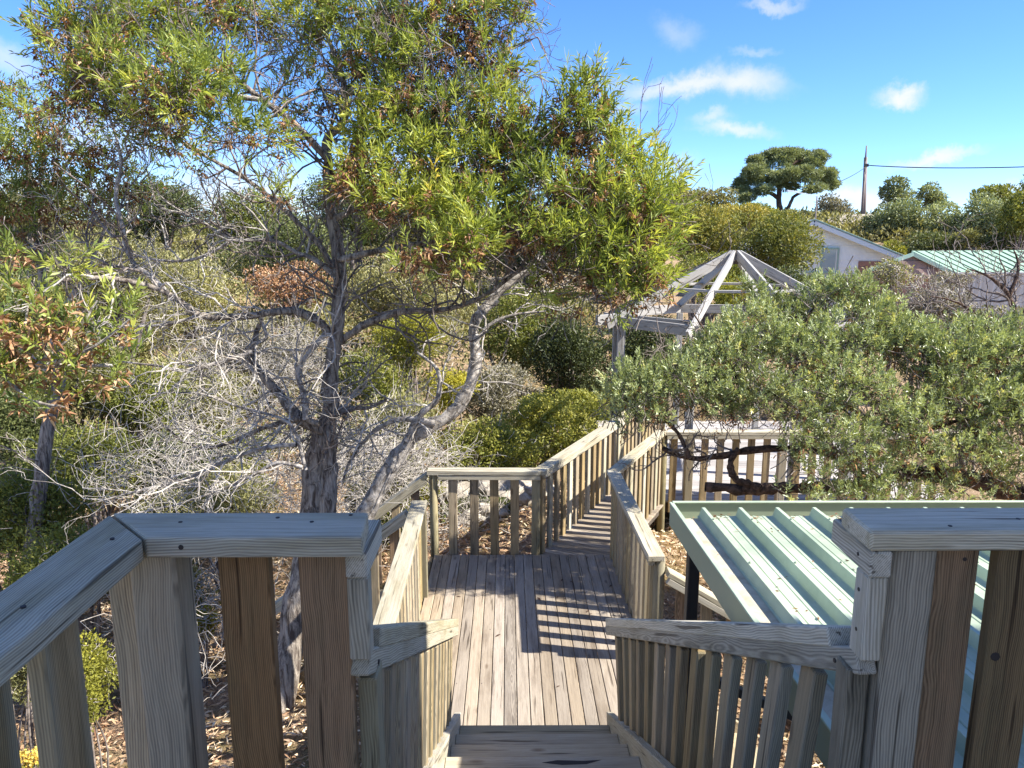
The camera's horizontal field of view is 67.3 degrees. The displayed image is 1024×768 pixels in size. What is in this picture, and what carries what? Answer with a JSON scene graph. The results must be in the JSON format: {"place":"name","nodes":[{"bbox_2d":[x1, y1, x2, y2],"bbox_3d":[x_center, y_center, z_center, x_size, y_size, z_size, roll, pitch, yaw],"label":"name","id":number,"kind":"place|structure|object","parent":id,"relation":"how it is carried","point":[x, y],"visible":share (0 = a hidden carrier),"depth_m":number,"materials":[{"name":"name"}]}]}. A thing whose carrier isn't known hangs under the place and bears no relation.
{"place":"outdoors","nodes":[
{"label":"outdoors","id":0,"kind":"place"},
{"bbox_2d":[0,220,1023,767],"bbox_3d":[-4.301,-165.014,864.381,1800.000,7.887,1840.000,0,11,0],"label":"ground","id":1,"kind":"structure","parent":0,"point":[302,752],"depth_m":9.39,"materials":[{"name":"soil"}]},
{"bbox_2d":[10,665,39,767],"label":"shrub","id":2,"kind":"object","parent":1,"relation":"on","point":[18,686],"visible":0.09,"depth_m":6.22,"materials":[{"name":"green plant"}]},
{"bbox_2d":[19,745,38,767],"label":"yellow flower plant","id":3,"kind":"object","parent":1,"relation":"on","point":[33,762],"visible":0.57,"depth_m":4.58,"materials":[{"name":"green plant"}]},
{"bbox_2d":[0,381,78,512],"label":"shrub","id":4,"kind":"object","parent":1,"relation":"on","point":[25,425],"visible":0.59,"depth_m":10.82,"materials":[{"name":"green plant"}]},
{"bbox_2d":[0,273,93,430],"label":"shrub","id":5,"kind":"object","parent":1,"relation":"on","point":[20,316],"visible":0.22,"depth_m":12.71,"materials":[{"name":"green plant"}]},
{"bbox_2d":[0,521,100,701],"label":"shrub","id":6,"kind":"object","parent":1,"relation":"on","point":[37,558],"visible":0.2,"depth_m":7.56,"materials":[{"name":"green plant"}]},
{"bbox_2d":[0,177,103,251],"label":"shrub","id":7,"kind":"object","parent":1,"relation":"on","point":[22,223],"visible":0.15,"depth_m":39.78,"materials":[{"name":"green plant"}]},
{"bbox_2d":[0,237,103,307],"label":"shrub","id":8,"kind":"object","parent":1,"relation":"on","point":[13,273],"visible":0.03,"depth_m":23.20,"materials":[{"name":"green plant"}]},
{"bbox_2d":[0,447,107,591],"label":"shrub","id":9,"kind":"object","parent":1,"relation":"on","point":[55,495],"visible":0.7,"depth_m":8.41,"materials":[{"name":"green plant"}]},
{"bbox_2d":[0,323,146,492],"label":"shrub","id":10,"kind":"object","parent":1,"relation":"on","point":[70,344],"visible":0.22,"depth_m":11.79,"materials":[{"name":"green plant"}]},
{"bbox_2d":[0,260,152,429],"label":"wattle branch","id":11,"kind":"object","parent":1,"relation":"on","point":[12,366],"visible":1,"depth_m":4.59,"materials":[{"name":"green plant"}]},
{"bbox_2d":[12,418,159,535],"bbox_3d":[-5.770,1.404,10.597,1.686,1.948,1.462,0,11,0],"label":"shrub","id":12,"kind":"object","parent":1,"relation":"on","point":[69,440],"visible":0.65,"depth_m":10.37,"materials":[{"name":"green plant"}]},
{"bbox_2d":[0,68,174,566],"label":"wattle tree","id":13,"kind":"object","parent":1,"relation":"on","point":[26,182],"visible":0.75,"depth_m":7.80,"materials":[{"name":"green plant"}]},
{"bbox_2d":[80,628,118,767],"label":"shrub","id":14,"kind":"object","parent":1,"relation":"on","point":[93,673],"visible":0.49,"depth_m":6.42,"materials":[{"name":"green plant"}]},
{"bbox_2d":[22,234,204,374],"bbox_3d":[-8.264,-1.264,16.185,3.310,3.777,2.619,0,11,0],"label":"shrub","id":15,"kind":"object","parent":1,"relation":"on","point":[107,254],"visible":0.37,"depth_m":15.84,"materials":[{"name":"green plant"}]},
{"bbox_2d":[36,291,199,365],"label":"shrub","id":16,"kind":"object","parent":1,"relation":"on","point":[157,333],"visible":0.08,"depth_m":19.08,"materials":[{"name":"green plant"}]},
{"bbox_2d":[82,360,193,499],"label":"shrub","id":17,"kind":"object","parent":1,"relation":"on","point":[119,397],"visible":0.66,"depth_m":11.71,"materials":[{"name":"green plant"}]},
{"bbox_2d":[75,169,207,253],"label":"shrub","id":18,"kind":"object","parent":1,"relation":"on","point":[141,228],"visible":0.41,"depth_m":35.34,"materials":[{"name":"green plant"}]},
{"bbox_2d":[123,488,212,512],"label":"shrub","id":19,"kind":"object","parent":1,"relation":"on","point":[164,499],"visible":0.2,"depth_m":9.24,"materials":[{"name":"green plant"}]},
{"bbox_2d":[134,429,238,499],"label":"shrub","id":20,"kind":"object","parent":1,"relation":"on","point":[164,444],"visible":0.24,"depth_m":10.74,"materials":[{"name":"grey plant"}]},
{"bbox_2d":[132,249,254,343],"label":"shrub","id":21,"kind":"object","parent":1,"relation":"on","point":[215,296],"visible":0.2,"depth_m":21.73,"materials":[{"name":"green plant"}]},
{"bbox_2d":[121,347,266,451],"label":"shrub","id":22,"kind":"object","parent":1,"relation":"on","point":[214,403],"visible":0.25,"depth_m":13.68,"materials":[{"name":"grey plant"}]},
{"bbox_2d":[192,561,220,656],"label":"shrub","id":23,"kind":"object","parent":1,"relation":"on","point":[199,584],"visible":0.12,"depth_m":8.00,"materials":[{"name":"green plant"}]},
{"bbox_2d":[196,605,220,687],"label":"shrub","id":24,"kind":"object","parent":1,"relation":"on","point":[205,682],"visible":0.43,"depth_m":7.64,"materials":[{"name":"brown plant"}]},
{"bbox_2d":[178,463,271,637],"bbox_3d":[-3.134,1.897,8.546,0.885,2.147,0.769,8,14,36],"label":"shrub","id":25,"kind":"object","parent":1,"relation":"on","point":[244,495],"visible":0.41,"depth_m":8.32,"materials":[{"name":"green plant"}]},
{"bbox_2d":[176,421,276,474],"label":"shrub","id":26,"kind":"object","parent":1,"relation":"on","point":[222,433],"visible":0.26,"depth_m":11.39,"materials":[{"name":"green plant"}]},
{"bbox_2d":[191,458,283,512],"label":"shrub","id":27,"kind":"object","parent":1,"relation":"on","point":[264,503],"visible":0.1,"depth_m":9.83,"materials":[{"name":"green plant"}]},
{"bbox_2d":[190,187,312,265],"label":"shrub","id":28,"kind":"object","parent":1,"relation":"on","point":[246,217],"visible":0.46,"depth_m":37.42,"materials":[{"name":"green plant"}]},
{"bbox_2d":[183,306,326,417],"bbox_3d":[-5.286,-0.477,16.025,3.159,2.361,2.670,0,11,0],"label":"shrub","id":29,"kind":"object","parent":1,"relation":"on","point":[239,343],"visible":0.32,"depth_m":15.58,"materials":[{"name":"grey plant"}]},
{"bbox_2d":[0,293,531,704],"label":"dry stalks","id":30,"kind":"object","parent":1,"relation":"on","point":[405,467],"visible":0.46,"depth_m":9.05,"materials":[{"name":"plant"}]},
{"bbox_2d":[234,254,333,355],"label":"shrub","id":31,"kind":"object","parent":1,"relation":"on","point":[274,282],"visible":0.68,"depth_m":19.67,"materials":[{"name":"brown plant"}]},
{"bbox_2d":[210,212,363,323],"bbox_3d":[-7.557,-3.821,25.948,4.580,3.850,4.417,-10,15,-43],"label":"shrub","id":32,"kind":"object","parent":1,"relation":"on","point":[291,231],"visible":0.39,"depth_m":25.16,"materials":[{"name":"green plant"}]},
{"bbox_2d":[275,509,407,686],"bbox_3d":[-1.642,2.112,7.140,1.405,1.958,0.131,0,11,0],"label":"stair railing","id":33,"kind":"object","parent":1,"relation":"on","point":[392,527],"visible":0.09,"depth_m":7.02,"materials":[{"name":"wood"}]},
{"bbox_2d":[299,581,385,682],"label":"side stairs","id":34,"kind":"structure","parent":1,"relation":"on","point":[301,677],"depth_m":7.34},
{"bbox_2d":[289,471,427,585],"bbox_3d":[-1.607,1.924,8.132,1.485,2.042,0.131,0,11,0],"label":"stair railing","id":35,"kind":"object","parent":34,"relation":"attached to","point":[412,491],"visible":0.26,"depth_m":7.95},
{"bbox_2d":[284,169,410,283],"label":"shrub","id":36,"kind":"object","parent":1,"relation":"on","point":[348,220],"visible":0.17,"depth_m":33.80,"materials":[{"name":"green plant"}]},
{"bbox_2d":[0,0,743,713],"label":"wattle tree","id":37,"kind":"object","parent":1,"relation":"on","point":[584,244],"visible":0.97,"depth_m":6.43,"materials":[{"name":"green plant"}]},
{"bbox_2d":[338,344,415,444],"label":"shrub","id":38,"kind":"object","parent":1,"relation":"on","point":[384,387],"visible":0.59,"depth_m":13.39,"materials":[{"name":"green plant"}]},
{"bbox_2d":[325,254,461,371],"bbox_3d":[-3.109,-1.953,20.218,3.630,3.329,2.845,0,11,0],"label":"shrub","id":39,"kind":"object","parent":1,"relation":"on","point":[379,291],"visible":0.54,"depth_m":19.79,"materials":[{"name":"green plant"}]},
{"bbox_2d":[347,389,442,466],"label":"shrub","id":40,"kind":"object","parent":1,"relation":"on","point":[414,410],"visible":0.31,"depth_m":12.34,"materials":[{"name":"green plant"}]},
{"bbox_2d":[371,458,445,509],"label":"shrub","id":41,"kind":"object","parent":1,"relation":"on","point":[423,494],"visible":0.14,"depth_m":10.10,"materials":[{"name":"grey plant"}]},
{"bbox_2d":[365,306,453,413],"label":"shrub","id":42,"kind":"object","parent":1,"relation":"on","point":[404,347],"visible":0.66,"depth_m":13.80,"materials":[{"name":"green plant"}]},
{"bbox_2d":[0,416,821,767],"bbox_3d":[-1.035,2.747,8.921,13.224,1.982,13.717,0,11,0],"label":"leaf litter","id":43,"kind":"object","parent":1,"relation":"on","point":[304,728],"visible":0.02,"depth_m":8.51,"materials":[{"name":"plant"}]},
{"bbox_2d":[426,367,480,456],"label":"shrub","id":44,"kind":"object","parent":1,"relation":"on","point":[454,381],"visible":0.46,"depth_m":12.92,"materials":[{"name":"yellow plant"}]},
{"bbox_2d":[301,164,622,519],"bbox_3d":[-0.357,0.031,7.363,3.346,4.503,1.379,-1,11,-8],"label":"leaning wattle","id":45,"kind":"object","parent":1,"relation":"on","point":[420,428],"visible":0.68,"depth_m":7.43,"materials":[{"name":"grey plant"}]},
{"bbox_2d":[429,482,519,524],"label":"shrub","id":46,"kind":"object","parent":1,"relation":"on","point":[481,500],"visible":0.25,"depth_m":10.08,"materials":[{"name":"green plant"}]},
{"bbox_2d":[424,407,550,481],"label":"shrub","id":47,"kind":"object","parent":1,"relation":"on","point":[499,441],"visible":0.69,"depth_m":11.12,"materials":[{"name":"green plant"}]},
{"bbox_2d":[459,360,543,426],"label":"shrub","id":48,"kind":"object","parent":1,"relation":"on","point":[500,399],"visible":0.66,"depth_m":13.76,"materials":[{"name":"grey plant"}]},
{"bbox_2d":[478,480,531,505],"bbox_3d":[-0.117,1.477,10.497,0.805,0.421,0.666,8,13,35],"label":"rock","id":49,"kind":"object","parent":1,"relation":"on","point":[523,497],"visible":0.31,"depth_m":10.32,"materials":[{"name":"stone"}]},
{"bbox_2d":[0,204,1022,610],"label":"ground scrub","id":50,"kind":"object","parent":1,"relation":"on","point":[824,216],"visible":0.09,"depth_m":27.50,"materials":[{"name":"green plant"}]},
{"bbox_2d":[464,284,561,387],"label":"shrub","id":51,"kind":"object","parent":1,"relation":"on","point":[521,341],"visible":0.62,"depth_m":17.83,"materials":[{"name":"green plant"}]},
{"bbox_2d":[465,205,575,298],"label":"shrub","id":52,"kind":"object","parent":1,"relation":"on","point":[517,259],"visible":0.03,"depth_m":31.89,"materials":[{"name":"green plant"}]},
{"bbox_2d":[419,554,632,724],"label":"landing deck","id":53,"kind":"structure","parent":1,"relation":"on","point":[515,693],"depth_m":6.44,"materials":[{"name":"brown wood"}]},
{"bbox_2d":[373,500,427,624],"bbox_3d":[-0.820,2.371,6.089,0.138,2.240,2.270,0,11,-1],"label":"landing railing","id":54,"kind":"object","parent":53,"relation":"attached to","point":[404,593],"visible":0.61,"depth_m":6.03,"materials":[{"name":"brown wood"}]},
{"bbox_2d":[427,467,540,588],"bbox_3d":[-0.289,1.929,8.120,1.167,2.140,0.140,0,11,1],"label":"balustrade","id":55,"kind":"object","parent":53,"relation":"attached to","point":[473,475],"visible":0.69,"depth_m":7.96,"materials":[{"name":"brown wood"}]},
{"bbox_2d":[540,491,665,565],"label":"walkway","id":56,"kind":"structure","parent":53,"relation":"attached to","point":[588,533],"depth_m":8.66,"materials":[{"name":"wood"}]},
{"bbox_2d":[533,417,624,553],"bbox_3d":[0.872,1.656,9.275,0.135,2.041,2.751,5,12,26],"label":"walkway railing","id":57,"kind":"object","parent":56,"relation":"attached to","point":[604,438],"visible":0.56,"depth_m":8.89,"materials":[{"name":"brown wood"}]},
{"bbox_2d":[608,430,667,532],"bbox_3d":[1.460,1.826,8.919,0.141,2.242,1.895,5,12,26],"label":"walkway railing","id":58,"kind":"object","parent":56,"relation":"attached to","point":[648,490],"visible":0.56,"depth_m":9.07,"materials":[{"name":"brown wood"}]},
{"bbox_2d":[607,470,664,618],"bbox_3d":[1.074,2.234,7.066,0.152,2.340,2.180,0,11,-1],"label":"landing railing","id":59,"kind":"object","parent":53,"relation":"attached to","point":[637,556],"visible":0.62,"depth_m":6.57,"materials":[{"name":"brown wood"}]},
{"bbox_2d":[493,385,601,465],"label":"shrub","id":60,"kind":"object","parent":1,"relation":"on","point":[537,408],"visible":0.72,"depth_m":12.26,"materials":[{"name":"green plant"}]},
{"bbox_2d":[519,304,611,402],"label":"shrub","id":61,"kind":"object","parent":1,"relation":"on","point":[561,355],"visible":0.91,"depth_m":16.68,"materials":[{"name":"green plant"}]},
{"bbox_2d":[550,388,610,449],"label":"shrub","id":62,"kind":"object","parent":1,"relation":"on","point":[589,402],"visible":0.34,"depth_m":13.84,"materials":[{"name":"green plant"}]},
{"bbox_2d":[579,314,698,399],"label":"shrub","id":63,"kind":"object","parent":1,"relation":"on","point":[641,341],"visible":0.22,"depth_m":17.48,"materials":[{"name":"green plant"}]},
{"bbox_2d":[668,199,744,325],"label":"shrub","id":64,"kind":"object","parent":1,"relation":"on","point":[715,225],"visible":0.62,"depth_m":22.52,"materials":[{"name":"green plant"}]},
{"bbox_2d":[676,251,745,391],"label":"shrub","id":65,"kind":"object","parent":1,"relation":"on","point":[734,272],"visible":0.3,"depth_m":17.84,"materials":[{"name":"green plant"}]},
{"bbox_2d":[664,674,759,767],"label":"side stairs","id":66,"kind":"structure","parent":1,"relation":"on","point":[735,736],"depth_m":5.86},
{"bbox_2d":[665,566,730,651],"bbox_3d":[2.073,2.410,6.034,1.822,2.048,0.131,0,11,0],"label":"stair railing","id":67,"kind":"object","parent":66,"relation":"attached to","point":[708,601],"visible":0.13,"depth_m":5.83,"materials":[{"name":"wood"}]},
{"bbox_2d":[688,186,739,215],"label":"shrub","id":68,"kind":"object","parent":1,"relation":"on","point":[719,196],"visible":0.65,"depth_m":47.25,"materials":[{"name":"green plant"}]},
{"bbox_2d":[696,278,769,419],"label":"shrub","id":69,"kind":"object","parent":1,"relation":"on","point":[729,298],"visible":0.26,"depth_m":14.98,"materials":[{"name":"green plant"}]},
{"bbox_2d":[709,202,769,322],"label":"shrub","id":70,"kind":"object","parent":1,"relation":"on","point":[741,207],"visible":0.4,"depth_m":24.76,"materials":[{"name":"green plant"}]},
{"bbox_2d":[594,420,950,511],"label":"gazebo deck","id":71,"kind":"structure","parent":1,"relation":"on","point":[711,469],"depth_m":11.01,"materials":[{"name":"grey wood"}]},
{"bbox_2d":[618,396,664,456],"bbox_3d":[1.975,1.112,11.572,0.130,1.840,2.503,5,12,23],"label":"balustrade","id":72,"kind":"object","parent":71,"relation":"attached to","point":[632,442],"visible":0.07,"depth_m":10.98,"materials":[{"name":"brown wood"}]},
{"bbox_2d":[595,312,690,449],"bbox_3d":[1.822,0.177,10.530,1.454,2.210,0.485,7,13,32],"label":"pergola","id":73,"kind":"object","parent":71,"relation":"on","point":[604,316],"visible":0.3,"depth_m":10.51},
{"bbox_2d":[607,250,875,499],"bbox_3d":[3.127,-0.361,11.046,3.538,3.071,3.538,-8,13,-35],"label":"gazebo","id":74,"kind":"object","parent":71,"relation":"on","point":[752,266],"visible":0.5,"depth_m":10.58,"materials":[{"name":"wood"}]},
{"bbox_2d":[665,429,964,511],"bbox_3d":[3.720,1.103,9.585,3.670,1.070,0.130,0,11,0],"label":"balustrade","id":75,"kind":"object","parent":71,"relation":"attached to","point":[751,436],"visible":0.27,"depth_m":9.54,"materials":[{"name":"wood"}]},
{"bbox_2d":[722,208,829,359],"bbox_3d":[7.514,-2.823,22.234,2.987,4.473,2.696,0,11,0],"label":"shrub","id":76,"kind":"object","parent":1,"relation":"on","point":[773,248],"visible":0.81,"depth_m":21.50,"materials":[{"name":"green plant"}]},
{"bbox_2d":[728,145,842,214],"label":"pine tree","id":77,"kind":"object","parent":1,"relation":"on","point":[798,163],"visible":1,"depth_m":51.22,"materials":[{"name":"green plant"}]},
{"bbox_2d":[757,263,828,419],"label":"shrub","id":78,"kind":"object","parent":1,"relation":"on","point":[798,276],"visible":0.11,"depth_m":15.89,"materials":[{"name":"green plant"}]},
{"bbox_2d":[588,256,1023,500],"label":"grey green bush","id":79,"kind":"object","parent":1,"relation":"on","point":[716,349],"visible":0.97,"depth_m":6.66,"materials":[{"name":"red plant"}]},
{"bbox_2d":[734,219,903,289],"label":"white house","id":80,"kind":"structure","parent":1,"relation":"on","point":[843,247],"depth_m":29.86,"materials":[{"name":"grey"}]},
{"bbox_2d":[805,247,838,277],"bbox_3d":[12.118,-4.632,30.153,1.212,1.410,0.063,3,11,14],"label":"window","id":81,"kind":"structure","parent":80,"relation":"in","point":[832,258],"depth_m":30.07,"materials":[{"name":"white"}]},
{"bbox_2d":[812,192,855,215],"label":"shrub","id":82,"kind":"object","parent":1,"relation":"on","point":[837,204],"visible":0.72,"depth_m":53.82,"materials":[{"name":"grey plant"}]},
{"bbox_2d":[669,500,1023,767],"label":"patio roof","id":83,"kind":"structure","parent":1,"relation":"on","point":[747,566],"depth_m":3.50,"materials":[{"name":"green metal"}]},
{"bbox_2d":[861,252,917,402],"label":"shrub","id":84,"kind":"object","parent":1,"relation":"on","point":[889,267],"visible":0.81,"depth_m":16.88,"materials":[{"name":"green plant"}]},
{"bbox_2d":[860,197,928,237],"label":"shrub","id":85,"kind":"object","parent":1,"relation":"on","point":[896,215],"visible":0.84,"depth_m":45.01,"materials":[{"name":"green plant"}]},
{"bbox_2d":[877,175,922,209],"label":"shrub","id":86,"kind":"object","parent":1,"relation":"on","point":[892,188],"visible":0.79,"depth_m":59.55,"materials":[{"name":"green plant"}]},
{"bbox_2d":[887,272,978,449],"bbox_3d":[7.863,-0.386,14.711,1.322,3.570,1.643,-9,14,-40],"label":"shrub","id":87,"kind":"object","parent":1,"relation":"on","point":[919,298],"visible":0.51,"depth_m":14.28,"materials":[{"name":"grey plant"}]},
{"bbox_2d":[916,180,949,216],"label":"shrub","id":88,"kind":"object","parent":1,"relation":"on","point":[933,194],"visible":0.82,"depth_m":59.54,"materials":[{"name":"green plant"}]},
{"bbox_2d":[900,229,968,253],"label":"shrub","id":89,"kind":"object","parent":1,"relation":"on","point":[925,243],"visible":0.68,"depth_m":37.42,"materials":[{"name":"green plant"}]},
{"bbox_2d":[869,250,1023,276],"bbox_3d":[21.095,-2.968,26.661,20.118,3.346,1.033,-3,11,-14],"label":"shed","id":90,"kind":"structure","parent":1,"relation":"on","point":[919,260],"depth_m":24.61,"materials":[{"name":"green"}]},
{"bbox_2d":[914,200,979,234],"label":"shrub","id":91,"kind":"object","parent":1,"relation":"on","point":[950,218],"visible":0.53,"depth_m":44.36,"materials":[{"name":"green plant"}]},
{"bbox_2d":[886,212,1023,369],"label":"bare shrub","id":92,"kind":"object","parent":1,"relation":"on","point":[1008,293],"visible":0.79,"depth_m":12.02,"materials":[{"name":"grey plant"}]},
{"bbox_2d":[930,266,979,416],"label":"shrub","id":93,"kind":"object","parent":1,"relation":"on","point":[947,274],"visible":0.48,"depth_m":15.33,"materials":[{"name":"grey plant"}]},
{"bbox_2d":[941,227,986,249],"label":"shrub","id":94,"kind":"object","parent":1,"relation":"on","point":[968,234],"visible":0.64,"depth_m":37.56,"materials":[{"name":"green plant"}]},
{"bbox_2d":[934,303,1023,471],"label":"shrub","id":95,"kind":"object","parent":1,"relation":"on","point":[983,310],"visible":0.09,"depth_m":12.57,"materials":[{"name":"grey plant"}]},
{"bbox_2d":[954,191,1018,245],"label":"shrub","id":96,"kind":"object","parent":1,"relation":"on","point":[993,207],"visible":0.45,"depth_m":42.85,"materials":[{"name":"green plant"}]},
{"bbox_2d":[949,272,1023,341],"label":"sheet fence","id":97,"kind":"object","parent":1,"relation":"on","point":[992,286],"visible":0.19,"depth_m":20.86,"materials":[{"name":"beige metal"}]},
{"bbox_2d":[969,183,1019,207],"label":"shrub","id":98,"kind":"object","parent":1,"relation":"on","point":[1002,190],"visible":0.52,"depth_m":54.15,"materials":[{"name":"green plant"}]},
{"bbox_2d":[974,232,1023,249],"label":"shrub","id":99,"kind":"object","parent":1,"relation":"on","point":[999,242],"visible":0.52,"depth_m":36.89,"materials":[{"name":"green plant"}]},
{"bbox_2d":[994,174,1023,249],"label":"shrub","id":100,"kind":"object","parent":1,"relation":"on","point":[1012,214],"visible":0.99,"depth_m":36.00,"materials":[{"name":"green plant"}]},
{"bbox_2d":[0,0,1023,222],"label":"sky","id":101,"kind":"structure","parent":0,"point":[915,83],"materials":[{"name":"blue"}]},
{"bbox_2d":[423,712,675,767],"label":"staircase","id":102,"kind":"structure","parent":0,"point":[614,742],"depth_m":4.14,"materials":[{"name":"grey"}]},
{"bbox_2d":[351,619,458,767],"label":"stair railing","id":103,"kind":"object","parent":102,"relation":"attached to","point":[415,657],"visible":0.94,"depth_m":2.73,"materials":[{"name":"grey"}]},
{"bbox_2d":[605,618,876,767],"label":"stair railing","id":104,"kind":"object","parent":102,"relation":"attached to","point":[651,701],"visible":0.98,"depth_m":2.60,"materials":[{"name":"grey"}]},
{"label":"upper deck","id":105,"kind":"structure","parent":0,"visible":0},
{"bbox_2d":[0,513,385,767],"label":"deck railing","id":106,"kind":"object","parent":105,"relation":"attached to","point":[138,566],"visible":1,"depth_m":1.64,"materials":[{"name":"grey wood"}]},
{"bbox_2d":[827,508,1023,767],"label":"deck railing","id":107,"kind":"object","parent":105,"relation":"attached to","point":[916,574],"visible":0.98,"depth_m":1.67,"materials":[{"name":"grey"}]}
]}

